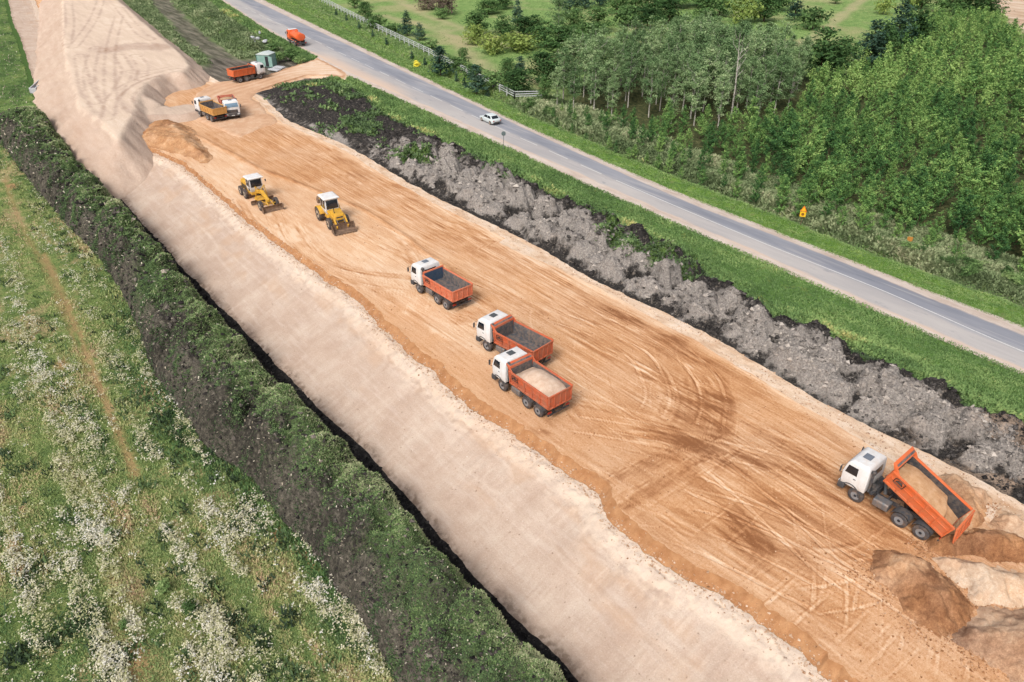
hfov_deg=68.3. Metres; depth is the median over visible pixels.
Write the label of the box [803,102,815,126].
young tree
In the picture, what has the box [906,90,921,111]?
young tree
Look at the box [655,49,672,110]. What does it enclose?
birch tree
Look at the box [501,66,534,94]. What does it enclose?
leafy tree
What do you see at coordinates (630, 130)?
young tree
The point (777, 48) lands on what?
birch tree
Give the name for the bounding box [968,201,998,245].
young tree
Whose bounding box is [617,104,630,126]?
young tree
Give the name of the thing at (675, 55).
birch tree
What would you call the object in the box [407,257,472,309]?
dump truck
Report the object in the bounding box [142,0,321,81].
roadside ground
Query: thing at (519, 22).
leafy tree
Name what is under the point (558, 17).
birch tree
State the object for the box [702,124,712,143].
young tree
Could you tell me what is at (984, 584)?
sand heap
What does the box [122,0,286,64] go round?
rough grass
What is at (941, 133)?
young tree
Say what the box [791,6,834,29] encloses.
bush
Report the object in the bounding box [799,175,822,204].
young tree
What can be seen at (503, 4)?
leafy tree
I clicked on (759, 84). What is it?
birch tree
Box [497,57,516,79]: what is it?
leafy tree
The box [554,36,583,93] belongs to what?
birch tree
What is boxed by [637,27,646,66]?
birch tree
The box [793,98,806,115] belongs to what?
young tree
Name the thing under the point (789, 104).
young tree
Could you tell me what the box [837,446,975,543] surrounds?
dump truck
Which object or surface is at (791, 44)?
birch tree
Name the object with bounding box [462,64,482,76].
bush
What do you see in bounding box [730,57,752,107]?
birch tree
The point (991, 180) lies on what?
young tree
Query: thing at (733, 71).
birch tree
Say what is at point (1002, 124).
young tree
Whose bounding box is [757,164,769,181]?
young tree
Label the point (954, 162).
young tree
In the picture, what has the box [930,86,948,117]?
young tree
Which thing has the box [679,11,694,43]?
birch tree
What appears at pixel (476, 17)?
leafy tree
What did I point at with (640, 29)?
birch tree
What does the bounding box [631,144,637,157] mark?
young tree
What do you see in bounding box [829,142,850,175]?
young tree
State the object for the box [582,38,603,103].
birch tree
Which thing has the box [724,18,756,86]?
birch tree
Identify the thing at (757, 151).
young tree
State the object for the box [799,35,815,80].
birch tree
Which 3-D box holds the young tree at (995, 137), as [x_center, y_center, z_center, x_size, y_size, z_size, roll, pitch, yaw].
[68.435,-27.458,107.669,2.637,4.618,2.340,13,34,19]
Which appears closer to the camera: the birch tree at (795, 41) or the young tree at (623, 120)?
the young tree at (623, 120)
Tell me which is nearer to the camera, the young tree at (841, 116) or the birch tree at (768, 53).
the young tree at (841, 116)
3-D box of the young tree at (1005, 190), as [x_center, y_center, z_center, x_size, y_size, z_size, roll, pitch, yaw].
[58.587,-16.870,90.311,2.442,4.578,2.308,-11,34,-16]
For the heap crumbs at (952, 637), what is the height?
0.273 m
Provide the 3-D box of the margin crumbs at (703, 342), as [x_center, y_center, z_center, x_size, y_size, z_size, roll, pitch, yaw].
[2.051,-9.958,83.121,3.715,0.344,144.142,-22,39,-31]
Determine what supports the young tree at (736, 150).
on the field
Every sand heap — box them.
[142,119,212,162]
[870,549,973,638]
[924,528,1023,563]
[932,557,1023,607]
[938,472,994,528]
[951,606,1023,681]
[986,509,1023,537]
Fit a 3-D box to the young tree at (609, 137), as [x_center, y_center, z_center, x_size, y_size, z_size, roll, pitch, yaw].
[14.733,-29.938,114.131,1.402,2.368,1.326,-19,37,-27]
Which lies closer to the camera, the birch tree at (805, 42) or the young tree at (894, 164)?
the young tree at (894, 164)
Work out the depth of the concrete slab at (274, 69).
155.38 m
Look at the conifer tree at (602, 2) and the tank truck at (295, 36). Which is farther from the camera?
the conifer tree at (602, 2)
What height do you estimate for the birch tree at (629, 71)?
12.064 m
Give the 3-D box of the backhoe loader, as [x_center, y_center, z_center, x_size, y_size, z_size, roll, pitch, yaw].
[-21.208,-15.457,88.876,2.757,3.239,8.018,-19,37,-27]
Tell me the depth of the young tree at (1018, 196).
85.54 m
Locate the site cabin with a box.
[256,50,276,67]
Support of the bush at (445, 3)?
on the field
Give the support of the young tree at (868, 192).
on the roadside grass at (371, 46)
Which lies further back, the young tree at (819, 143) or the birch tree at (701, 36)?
the birch tree at (701, 36)
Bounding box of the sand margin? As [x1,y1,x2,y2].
[209,76,1023,519]
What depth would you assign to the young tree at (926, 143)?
108.22 m
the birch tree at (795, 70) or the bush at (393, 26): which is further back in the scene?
the bush at (393, 26)
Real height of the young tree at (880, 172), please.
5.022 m
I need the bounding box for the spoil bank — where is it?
[256,81,1023,503]
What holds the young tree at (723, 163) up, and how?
on the roadside grass at (371, 46)
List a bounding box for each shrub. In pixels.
[102,526,113,536]
[118,617,129,631]
[154,577,169,595]
[178,598,196,615]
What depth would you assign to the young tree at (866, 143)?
104.62 m
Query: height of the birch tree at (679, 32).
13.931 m
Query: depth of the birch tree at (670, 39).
134.51 m
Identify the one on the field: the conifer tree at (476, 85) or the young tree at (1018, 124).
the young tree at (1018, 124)
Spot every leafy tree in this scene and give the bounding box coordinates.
[347,0,363,7]
[355,1,374,19]
[458,9,494,35]
[472,0,502,13]
[489,14,517,39]
[494,0,513,8]
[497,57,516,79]
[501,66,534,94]
[511,15,539,35]
[520,50,557,82]
[524,14,545,36]
[530,19,562,46]
[536,75,552,98]
[537,21,585,54]
[544,52,570,84]
[559,9,587,35]
[581,6,616,27]
[602,0,629,13]
[622,0,647,10]
[630,4,665,26]
[636,0,673,9]
[653,0,686,23]
[674,0,695,5]
[687,0,727,22]
[710,0,738,15]
[750,0,786,21]
[773,0,794,8]
[793,26,855,82]
[829,35,865,75]
[863,20,903,62]
[901,5,944,43]
[914,0,934,8]
[933,0,968,10]
[943,0,983,12]
[969,0,1011,16]
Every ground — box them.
[36,0,1023,681]
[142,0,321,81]
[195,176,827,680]
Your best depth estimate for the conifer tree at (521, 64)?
148.67 m
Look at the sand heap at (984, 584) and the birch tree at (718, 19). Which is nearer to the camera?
the sand heap at (984, 584)
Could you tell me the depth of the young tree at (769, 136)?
111.25 m
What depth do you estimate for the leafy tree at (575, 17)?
184.13 m
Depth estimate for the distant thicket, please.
144.17 m
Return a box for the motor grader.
[238,173,283,213]
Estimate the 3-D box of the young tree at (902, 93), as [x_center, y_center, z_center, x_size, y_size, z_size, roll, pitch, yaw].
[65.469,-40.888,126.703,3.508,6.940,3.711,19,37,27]
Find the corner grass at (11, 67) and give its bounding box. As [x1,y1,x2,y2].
[0,0,36,112]
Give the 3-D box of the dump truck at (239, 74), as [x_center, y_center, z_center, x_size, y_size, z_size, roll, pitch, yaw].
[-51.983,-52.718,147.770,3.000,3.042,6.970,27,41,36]
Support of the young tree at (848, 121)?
on the field
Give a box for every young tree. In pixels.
[567,101,573,115]
[572,109,576,120]
[583,105,589,116]
[585,114,593,125]
[598,108,603,120]
[601,108,613,125]
[602,112,609,129]
[606,136,612,147]
[611,109,618,120]
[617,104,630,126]
[625,147,632,156]
[627,118,636,139]
[628,107,636,123]
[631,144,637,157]
[636,124,647,145]
[646,119,655,141]
[647,117,658,132]
[653,116,661,131]
[653,154,660,168]
[654,123,669,147]
[654,130,664,151]
[659,98,674,127]
[661,107,677,133]
[664,149,674,172]
[667,140,677,156]
[672,132,685,153]
[676,127,684,140]
[678,166,684,177]
[679,105,690,132]
[679,149,687,164]
[682,128,692,148]
[687,144,692,158]
[694,114,707,138]
[695,149,706,170]
[696,166,706,184]
[698,104,712,129]
[700,140,708,154]
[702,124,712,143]
[705,121,720,150]
[705,146,712,164]
[714,119,725,140]
[714,122,729,149]
[717,159,726,174]
[719,173,728,187]
[720,141,729,158]
[721,151,730,167]
[723,106,745,134]
[726,124,736,143]
[728,135,744,158]
[730,177,742,196]
[732,146,749,178]
[733,129,745,150]
[734,147,748,175]
[741,95,761,137]
[743,111,758,143]
[747,117,761,148]
[749,139,757,158]
[749,154,757,172]
[749,181,761,202]
[750,139,760,162]
[751,162,766,187]
[754,128,769,155]
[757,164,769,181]
[759,117,769,137]
[760,153,771,170]
[761,115,783,163]
[762,102,773,123]
[765,100,778,133]
[766,125,775,147]
[768,151,784,175]
[773,155,792,188]
[773,177,793,211]
[775,111,799,157]
[775,174,791,194]
[777,121,804,163]
[778,107,788,131]
[780,108,796,142]
[781,102,793,118]
[782,156,796,182]
[790,148,804,178]
[791,183,812,216]
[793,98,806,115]
[793,135,807,163]
[795,112,804,133]
[796,168,811,194]
[797,119,810,146]
[797,128,823,172]
[799,107,809,127]
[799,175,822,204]
[801,134,825,168]
[802,94,814,117]
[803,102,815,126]
[803,114,828,158]
[804,154,824,177]
[807,154,825,186]
[809,97,822,121]
[809,159,836,202]
[817,97,835,123]
[817,130,837,160]
[817,143,848,196]
[818,100,827,114]
[819,118,830,153]
[819,187,834,215]
[822,98,834,117]
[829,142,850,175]
[830,174,850,211]
[831,88,849,117]
[832,116,859,154]
[833,127,849,155]
[834,108,845,132]
[834,118,853,143]
[835,206,848,224]
[836,153,851,182]
[838,153,862,198]
[839,174,854,204]
[840,95,858,130]
[840,144,853,169]
[841,111,857,141]
[842,94,858,117]
[844,92,856,107]
[850,167,860,186]
[852,134,862,155]
[852,172,874,208]
[853,130,871,167]
[853,184,877,217]
[854,110,866,138]
[854,193,877,231]
[855,123,868,146]
[856,102,863,116]
[859,101,870,124]
[859,174,881,203]
[860,117,874,139]
[861,151,876,174]
[862,106,878,132]
[862,129,892,177]
[864,154,888,184]
[867,116,893,156]
[871,112,880,138]
[871,174,883,197]
[872,90,888,117]
[872,122,892,146]
[873,176,899,213]
[874,97,894,126]
[876,208,893,229]
[881,144,900,174]
[883,122,908,159]
[883,141,902,164]
[885,158,898,184]
[886,175,910,209]
[887,89,903,119]
[888,179,915,221]
[890,120,903,138]
[890,218,904,237]
[891,77,912,111]
[891,171,904,193]
[892,93,912,125]
[894,108,913,135]
[896,185,922,231]
[898,134,918,167]
[899,128,908,149]
[903,103,924,139]
[903,158,927,191]
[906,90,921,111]
[906,156,921,185]
[907,83,924,120]
[907,165,930,203]
[908,168,929,202]
[911,106,927,134]
[911,148,928,177]
[911,182,933,225]
[913,182,929,219]
[914,106,943,148]
[915,133,931,154]
[916,94,929,126]
[917,172,949,216]
[920,131,939,163]
[921,151,953,191]
[922,89,934,115]
[922,228,938,246]
[926,86,944,116]
[926,100,947,131]
[927,165,935,181]
[927,210,945,240]
[929,106,948,133]
[929,155,940,172]
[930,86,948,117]
[933,118,950,155]
[934,107,953,148]
[934,143,954,166]
[934,166,958,207]
[939,149,960,189]
[939,155,951,178]
[940,84,959,118]
[941,187,980,231]
[942,93,966,126]
[944,138,970,177]
[946,119,961,142]
[948,109,961,133]
[948,131,963,154]
[949,120,973,150]
[949,194,975,237]
[949,228,966,254]
[951,167,985,213]
[952,158,986,195]
[953,135,976,161]
[956,134,977,172]
[957,101,973,127]
[958,96,975,119]
[959,93,975,114]
[959,160,970,186]
[965,110,977,137]
[967,128,976,143]
[967,195,983,224]
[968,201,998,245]
[971,140,982,163]
[972,184,984,205]
[972,193,1009,239]
[974,132,996,168]
[974,158,1002,207]
[975,106,993,136]
[976,104,985,121]
[977,154,1001,191]
[978,141,1002,178]
[978,190,1002,214]
[980,166,1000,194]
[982,120,1006,150]
[982,133,998,155]
[984,137,1006,165]
[984,225,1010,259]
[986,120,1004,139]
[987,95,1004,125]
[990,159,1019,202]
[991,105,1008,129]
[993,100,1008,121]
[993,148,1003,176]
[993,183,1010,206]
[996,145,1018,188]
[996,198,1016,234]
[997,211,1021,249]
[998,121,1004,136]
[998,128,1011,143]
[999,139,1016,178]
[999,185,1023,225]
[1003,135,1022,165]
[1004,134,1017,151]
[1005,108,1017,129]
[1006,89,1021,116]
[1006,201,1023,247]
[1008,121,1021,142]
[1009,108,1018,126]
[1009,193,1023,221]
[1010,89,1023,119]
[1012,180,1023,194]
[1013,119,1021,134]
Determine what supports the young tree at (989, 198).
on the field
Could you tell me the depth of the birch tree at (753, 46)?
130.33 m
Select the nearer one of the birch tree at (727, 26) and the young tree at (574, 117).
the young tree at (574, 117)
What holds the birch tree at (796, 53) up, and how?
on the field
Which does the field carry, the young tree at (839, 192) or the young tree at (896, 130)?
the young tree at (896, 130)
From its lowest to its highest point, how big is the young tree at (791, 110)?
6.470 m
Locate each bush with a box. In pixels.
[264,42,281,50]
[275,51,285,61]
[282,48,299,60]
[292,55,306,63]
[363,14,387,27]
[382,22,402,33]
[412,0,437,9]
[413,60,419,66]
[418,39,437,50]
[432,0,456,12]
[433,8,450,17]
[447,55,472,71]
[457,47,467,57]
[459,22,489,45]
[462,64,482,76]
[475,32,510,54]
[479,70,504,89]
[500,30,542,52]
[571,20,607,41]
[610,4,644,25]
[722,0,765,23]
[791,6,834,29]
[874,0,896,14]
[901,0,920,8]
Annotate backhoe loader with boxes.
[315,191,356,235]
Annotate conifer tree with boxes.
[397,9,415,35]
[411,22,427,39]
[427,45,456,74]
[464,64,489,93]
[510,0,524,25]
[514,55,525,74]
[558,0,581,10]
[578,0,594,8]
[593,0,606,5]
[783,0,806,19]
[849,19,889,63]
[876,0,921,54]
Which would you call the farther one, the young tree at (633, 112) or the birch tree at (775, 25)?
the birch tree at (775, 25)
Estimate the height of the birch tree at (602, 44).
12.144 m
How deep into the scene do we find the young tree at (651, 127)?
113.32 m
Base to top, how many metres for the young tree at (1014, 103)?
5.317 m
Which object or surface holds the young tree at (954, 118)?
on the field
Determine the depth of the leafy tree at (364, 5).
205.61 m
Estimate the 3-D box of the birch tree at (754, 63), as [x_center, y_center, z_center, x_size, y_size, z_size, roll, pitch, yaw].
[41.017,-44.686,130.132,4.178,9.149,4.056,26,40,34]
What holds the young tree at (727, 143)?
on the field
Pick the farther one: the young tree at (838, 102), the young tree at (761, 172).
the young tree at (838, 102)
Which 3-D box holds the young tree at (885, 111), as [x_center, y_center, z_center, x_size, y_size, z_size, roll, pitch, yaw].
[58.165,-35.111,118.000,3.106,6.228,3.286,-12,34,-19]
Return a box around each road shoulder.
[224,1,1023,373]
[255,0,1023,334]
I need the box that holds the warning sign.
[799,205,806,224]
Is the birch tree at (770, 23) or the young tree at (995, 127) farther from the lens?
the birch tree at (770, 23)
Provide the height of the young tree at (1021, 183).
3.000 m
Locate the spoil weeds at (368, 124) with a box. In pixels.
[263,77,969,406]
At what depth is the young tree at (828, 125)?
108.97 m
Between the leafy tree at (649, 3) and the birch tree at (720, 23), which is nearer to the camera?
the birch tree at (720, 23)
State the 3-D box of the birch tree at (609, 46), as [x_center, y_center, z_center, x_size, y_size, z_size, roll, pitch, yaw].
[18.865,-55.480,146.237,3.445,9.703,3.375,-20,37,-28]
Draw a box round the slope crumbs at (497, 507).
[151,171,821,680]
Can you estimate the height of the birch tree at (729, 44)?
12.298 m
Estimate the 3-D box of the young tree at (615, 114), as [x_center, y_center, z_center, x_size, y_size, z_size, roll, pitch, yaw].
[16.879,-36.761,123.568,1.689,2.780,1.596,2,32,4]
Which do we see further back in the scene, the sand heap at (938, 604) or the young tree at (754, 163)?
the young tree at (754, 163)
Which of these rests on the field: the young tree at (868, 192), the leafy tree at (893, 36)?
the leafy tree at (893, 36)
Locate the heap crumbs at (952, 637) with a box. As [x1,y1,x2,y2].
[832,499,1023,681]
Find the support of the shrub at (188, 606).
on the meadow
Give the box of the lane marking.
[246,8,1023,351]
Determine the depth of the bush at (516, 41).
170.08 m
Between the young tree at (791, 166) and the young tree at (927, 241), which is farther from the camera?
the young tree at (791, 166)
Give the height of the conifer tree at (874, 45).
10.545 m
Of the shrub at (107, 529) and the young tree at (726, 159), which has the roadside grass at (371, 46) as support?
the young tree at (726, 159)
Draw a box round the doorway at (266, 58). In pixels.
[264,56,268,66]
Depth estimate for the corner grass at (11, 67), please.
168.58 m
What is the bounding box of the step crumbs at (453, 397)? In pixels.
[153,151,847,681]
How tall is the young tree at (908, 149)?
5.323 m
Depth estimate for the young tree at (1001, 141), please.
103.85 m
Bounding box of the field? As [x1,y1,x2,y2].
[318,0,1023,257]
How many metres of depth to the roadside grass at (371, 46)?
105.24 m
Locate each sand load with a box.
[516,367,565,396]
[899,463,957,524]
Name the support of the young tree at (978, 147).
on the field
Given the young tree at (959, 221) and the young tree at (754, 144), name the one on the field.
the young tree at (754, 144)
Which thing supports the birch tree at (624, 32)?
on the field
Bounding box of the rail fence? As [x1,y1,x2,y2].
[319,0,541,98]
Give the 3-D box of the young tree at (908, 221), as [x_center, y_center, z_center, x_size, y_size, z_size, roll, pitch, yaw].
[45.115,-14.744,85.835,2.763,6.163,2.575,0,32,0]
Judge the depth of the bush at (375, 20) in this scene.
194.82 m
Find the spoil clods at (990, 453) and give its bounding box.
[356,125,1023,501]
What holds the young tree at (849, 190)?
on the roadside grass at (371, 46)
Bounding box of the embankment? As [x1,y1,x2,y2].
[33,0,209,198]
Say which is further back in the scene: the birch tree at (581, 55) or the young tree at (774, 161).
the birch tree at (581, 55)
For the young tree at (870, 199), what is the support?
on the roadside grass at (371, 46)
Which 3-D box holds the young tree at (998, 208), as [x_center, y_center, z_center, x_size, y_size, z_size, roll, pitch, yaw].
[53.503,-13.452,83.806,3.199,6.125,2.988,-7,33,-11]
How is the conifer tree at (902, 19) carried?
on the field
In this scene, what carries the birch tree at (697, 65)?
on the field
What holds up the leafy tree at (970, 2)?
on the field
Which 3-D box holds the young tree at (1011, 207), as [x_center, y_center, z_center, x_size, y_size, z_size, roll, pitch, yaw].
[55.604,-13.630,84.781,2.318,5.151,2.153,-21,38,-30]
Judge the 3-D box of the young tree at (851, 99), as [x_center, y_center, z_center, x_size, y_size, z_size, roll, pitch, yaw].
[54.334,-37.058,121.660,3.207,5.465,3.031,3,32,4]
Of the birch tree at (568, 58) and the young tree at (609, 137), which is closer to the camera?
the young tree at (609, 137)
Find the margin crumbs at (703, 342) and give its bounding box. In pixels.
[271,110,1023,515]
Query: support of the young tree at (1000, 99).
on the field
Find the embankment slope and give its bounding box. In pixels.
[8,0,828,681]
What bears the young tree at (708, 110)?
on the field
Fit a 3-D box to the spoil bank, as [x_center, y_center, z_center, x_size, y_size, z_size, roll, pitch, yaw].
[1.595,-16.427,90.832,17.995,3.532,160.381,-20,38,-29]
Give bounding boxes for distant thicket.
[604,3,1023,272]
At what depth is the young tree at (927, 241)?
82.45 m
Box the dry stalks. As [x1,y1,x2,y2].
[0,1,565,681]
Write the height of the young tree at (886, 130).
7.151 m
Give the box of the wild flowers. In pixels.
[0,149,392,681]
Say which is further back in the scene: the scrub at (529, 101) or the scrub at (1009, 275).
the scrub at (529, 101)
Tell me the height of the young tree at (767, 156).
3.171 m
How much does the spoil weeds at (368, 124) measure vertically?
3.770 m
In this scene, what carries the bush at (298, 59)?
on the roadside ground at (221, 60)
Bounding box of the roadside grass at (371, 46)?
[266,0,1023,326]
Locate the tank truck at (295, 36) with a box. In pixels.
[285,28,306,45]
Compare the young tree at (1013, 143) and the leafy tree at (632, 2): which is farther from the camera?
the leafy tree at (632, 2)
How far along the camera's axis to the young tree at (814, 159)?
99.53 m
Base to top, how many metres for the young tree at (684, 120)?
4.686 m
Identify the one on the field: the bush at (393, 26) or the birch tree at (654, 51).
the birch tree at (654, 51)
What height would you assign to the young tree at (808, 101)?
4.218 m
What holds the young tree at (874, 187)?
on the field
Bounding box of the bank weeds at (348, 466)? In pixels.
[0,106,566,681]
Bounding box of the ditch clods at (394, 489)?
[113,196,574,681]
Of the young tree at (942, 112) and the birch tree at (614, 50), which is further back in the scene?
the birch tree at (614, 50)
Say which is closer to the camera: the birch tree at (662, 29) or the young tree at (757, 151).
the young tree at (757, 151)
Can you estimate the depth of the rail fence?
174.23 m
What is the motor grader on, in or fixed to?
on the site ground at (392, 214)
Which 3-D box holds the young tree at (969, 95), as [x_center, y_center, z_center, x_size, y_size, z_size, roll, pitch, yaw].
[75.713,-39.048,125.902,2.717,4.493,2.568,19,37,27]
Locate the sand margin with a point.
(715, 346)
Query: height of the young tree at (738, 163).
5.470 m
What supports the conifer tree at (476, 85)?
on the roadside grass at (371, 46)
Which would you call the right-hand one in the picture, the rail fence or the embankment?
the rail fence
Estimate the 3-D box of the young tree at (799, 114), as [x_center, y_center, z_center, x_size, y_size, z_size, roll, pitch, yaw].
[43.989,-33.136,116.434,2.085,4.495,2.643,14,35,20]
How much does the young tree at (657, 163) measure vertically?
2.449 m
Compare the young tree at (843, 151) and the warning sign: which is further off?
the young tree at (843, 151)
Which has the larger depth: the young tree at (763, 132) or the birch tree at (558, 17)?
the birch tree at (558, 17)
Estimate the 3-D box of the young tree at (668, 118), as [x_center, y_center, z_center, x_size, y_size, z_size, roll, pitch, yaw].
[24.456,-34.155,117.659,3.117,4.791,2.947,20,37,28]
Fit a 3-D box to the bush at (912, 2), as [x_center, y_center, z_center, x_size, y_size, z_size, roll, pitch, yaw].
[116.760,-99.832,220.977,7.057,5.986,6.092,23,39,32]
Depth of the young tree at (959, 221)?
83.81 m
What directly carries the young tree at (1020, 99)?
on the field
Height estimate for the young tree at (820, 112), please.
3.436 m
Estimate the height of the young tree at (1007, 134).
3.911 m
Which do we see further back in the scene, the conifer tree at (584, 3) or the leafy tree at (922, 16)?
the conifer tree at (584, 3)
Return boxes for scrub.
[524,97,535,107]
[546,107,555,114]
[897,240,913,247]
[909,242,919,249]
[944,256,958,263]
[954,253,969,258]
[958,264,978,275]
[960,257,973,264]
[968,261,982,270]
[970,259,980,269]
[999,264,1013,272]
[1001,270,1015,278]
[1007,273,1023,284]
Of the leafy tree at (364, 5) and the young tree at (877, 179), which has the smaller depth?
the young tree at (877, 179)
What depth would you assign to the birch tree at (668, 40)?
143.41 m
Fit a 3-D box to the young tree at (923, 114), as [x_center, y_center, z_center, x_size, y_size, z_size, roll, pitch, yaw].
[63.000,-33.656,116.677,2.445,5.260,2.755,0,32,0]
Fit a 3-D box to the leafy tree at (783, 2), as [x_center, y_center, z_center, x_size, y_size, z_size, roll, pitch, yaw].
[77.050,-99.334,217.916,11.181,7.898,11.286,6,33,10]
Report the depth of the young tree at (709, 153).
106.03 m
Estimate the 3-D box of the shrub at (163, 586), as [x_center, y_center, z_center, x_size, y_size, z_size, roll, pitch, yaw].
[-22.334,15.742,48.242,1.283,1.073,1.069,28,42,37]
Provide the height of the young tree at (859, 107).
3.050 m
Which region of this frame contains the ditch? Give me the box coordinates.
[4,0,577,681]
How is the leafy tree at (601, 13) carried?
on the field
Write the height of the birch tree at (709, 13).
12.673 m
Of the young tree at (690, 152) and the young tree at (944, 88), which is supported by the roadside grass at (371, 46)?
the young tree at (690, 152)
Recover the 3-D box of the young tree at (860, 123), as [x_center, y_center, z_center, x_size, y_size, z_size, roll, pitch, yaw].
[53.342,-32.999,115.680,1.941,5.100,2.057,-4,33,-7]
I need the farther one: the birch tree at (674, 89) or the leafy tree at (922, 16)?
the leafy tree at (922, 16)
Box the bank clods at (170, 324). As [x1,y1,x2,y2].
[0,106,562,681]
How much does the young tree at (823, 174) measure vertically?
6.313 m
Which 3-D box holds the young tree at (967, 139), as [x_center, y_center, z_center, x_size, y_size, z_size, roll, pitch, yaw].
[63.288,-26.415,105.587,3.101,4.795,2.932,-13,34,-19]
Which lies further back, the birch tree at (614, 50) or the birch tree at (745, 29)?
the birch tree at (745, 29)
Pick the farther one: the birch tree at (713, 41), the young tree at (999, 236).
the birch tree at (713, 41)
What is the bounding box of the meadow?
[0,146,364,681]
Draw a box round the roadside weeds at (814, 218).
[281,0,1023,306]
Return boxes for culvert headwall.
[29,80,38,92]
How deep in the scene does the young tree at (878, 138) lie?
99.00 m
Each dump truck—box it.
[192,96,226,121]
[217,94,240,118]
[226,61,265,82]
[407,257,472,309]
[473,310,553,364]
[489,346,572,416]
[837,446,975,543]
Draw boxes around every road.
[191,58,348,136]
[223,0,1023,369]
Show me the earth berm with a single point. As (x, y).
(344, 586)
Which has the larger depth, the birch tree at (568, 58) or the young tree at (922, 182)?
the birch tree at (568, 58)
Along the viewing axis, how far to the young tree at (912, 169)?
97.49 m
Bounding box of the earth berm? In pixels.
[0,4,559,681]
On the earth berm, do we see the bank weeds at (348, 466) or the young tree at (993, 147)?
the bank weeds at (348, 466)
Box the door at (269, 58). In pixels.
[268,57,272,66]
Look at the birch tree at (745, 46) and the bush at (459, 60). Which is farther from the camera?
the bush at (459, 60)
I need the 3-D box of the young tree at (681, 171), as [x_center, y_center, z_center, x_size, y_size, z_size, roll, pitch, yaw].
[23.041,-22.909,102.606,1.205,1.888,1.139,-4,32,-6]
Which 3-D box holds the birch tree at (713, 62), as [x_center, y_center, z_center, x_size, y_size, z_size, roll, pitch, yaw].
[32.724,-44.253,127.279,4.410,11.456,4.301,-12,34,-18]
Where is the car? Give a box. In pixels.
[480,113,500,124]
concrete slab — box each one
[268,68,280,71]
[273,65,285,68]
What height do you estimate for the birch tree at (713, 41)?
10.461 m
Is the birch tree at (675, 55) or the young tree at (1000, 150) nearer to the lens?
the young tree at (1000, 150)
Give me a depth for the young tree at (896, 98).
124.40 m
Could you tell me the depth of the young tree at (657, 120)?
119.32 m
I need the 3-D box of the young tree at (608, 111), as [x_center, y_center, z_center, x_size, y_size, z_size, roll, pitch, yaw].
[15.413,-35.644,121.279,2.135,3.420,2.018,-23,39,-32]
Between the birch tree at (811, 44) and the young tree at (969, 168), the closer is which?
the young tree at (969, 168)
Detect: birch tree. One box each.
[544,0,572,35]
[549,66,566,103]
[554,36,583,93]
[554,46,573,98]
[563,27,582,77]
[564,58,583,106]
[573,34,587,81]
[576,27,612,88]
[577,47,593,96]
[582,24,598,68]
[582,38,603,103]
[586,55,604,108]
[587,33,602,91]
[592,24,612,87]
[600,58,622,107]
[602,30,615,77]
[603,75,620,113]
[604,38,625,95]
[612,24,634,84]
[614,23,624,66]
[615,51,638,100]
[618,36,642,107]
[620,39,636,78]
[627,15,644,64]
[635,43,654,96]
[637,27,644,60]
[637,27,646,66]
[637,31,660,90]
[640,55,663,117]
[642,13,660,62]
[650,38,661,78]
[650,55,669,104]
[651,17,668,68]
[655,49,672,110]
[660,34,679,95]
[661,13,695,87]
[661,17,681,52]
[663,25,678,81]
[666,38,687,99]
[666,81,683,121]
[669,21,693,82]
[674,40,698,109]
[677,53,711,118]
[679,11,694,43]
[683,30,712,92]
[687,21,697,71]
[687,66,710,125]
[688,11,708,52]
[690,15,717,58]
[692,48,717,104]
[693,8,711,35]
[696,10,718,39]
[699,43,719,111]
[704,37,719,79]
[708,26,736,89]
[709,21,726,80]
[709,36,739,91]
[710,51,735,117]
[712,15,725,32]
[713,70,732,126]
[718,22,733,59]
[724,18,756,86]
[726,54,746,101]
[730,34,750,117]
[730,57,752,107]
[732,21,753,59]
[732,35,751,94]
[735,29,754,82]
[738,56,763,107]
[743,29,769,101]
[744,72,767,113]
[748,26,777,96]
[749,22,766,58]
[749,55,779,107]
[753,21,780,63]
[757,47,772,89]
[766,23,783,59]
[766,32,791,101]
[767,52,794,108]
[770,37,787,68]
[774,13,797,57]
[775,42,795,97]
[781,61,803,108]
[784,38,798,67]
[787,36,799,64]
[789,44,808,92]
[795,37,813,89]
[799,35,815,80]
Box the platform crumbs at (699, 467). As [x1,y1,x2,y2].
[203,141,1020,680]
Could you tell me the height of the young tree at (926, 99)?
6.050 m
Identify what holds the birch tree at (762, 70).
on the field
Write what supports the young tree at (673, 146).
on the roadside grass at (371, 46)
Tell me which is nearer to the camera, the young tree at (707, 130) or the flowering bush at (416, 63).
the young tree at (707, 130)
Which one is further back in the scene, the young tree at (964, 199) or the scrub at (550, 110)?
the scrub at (550, 110)

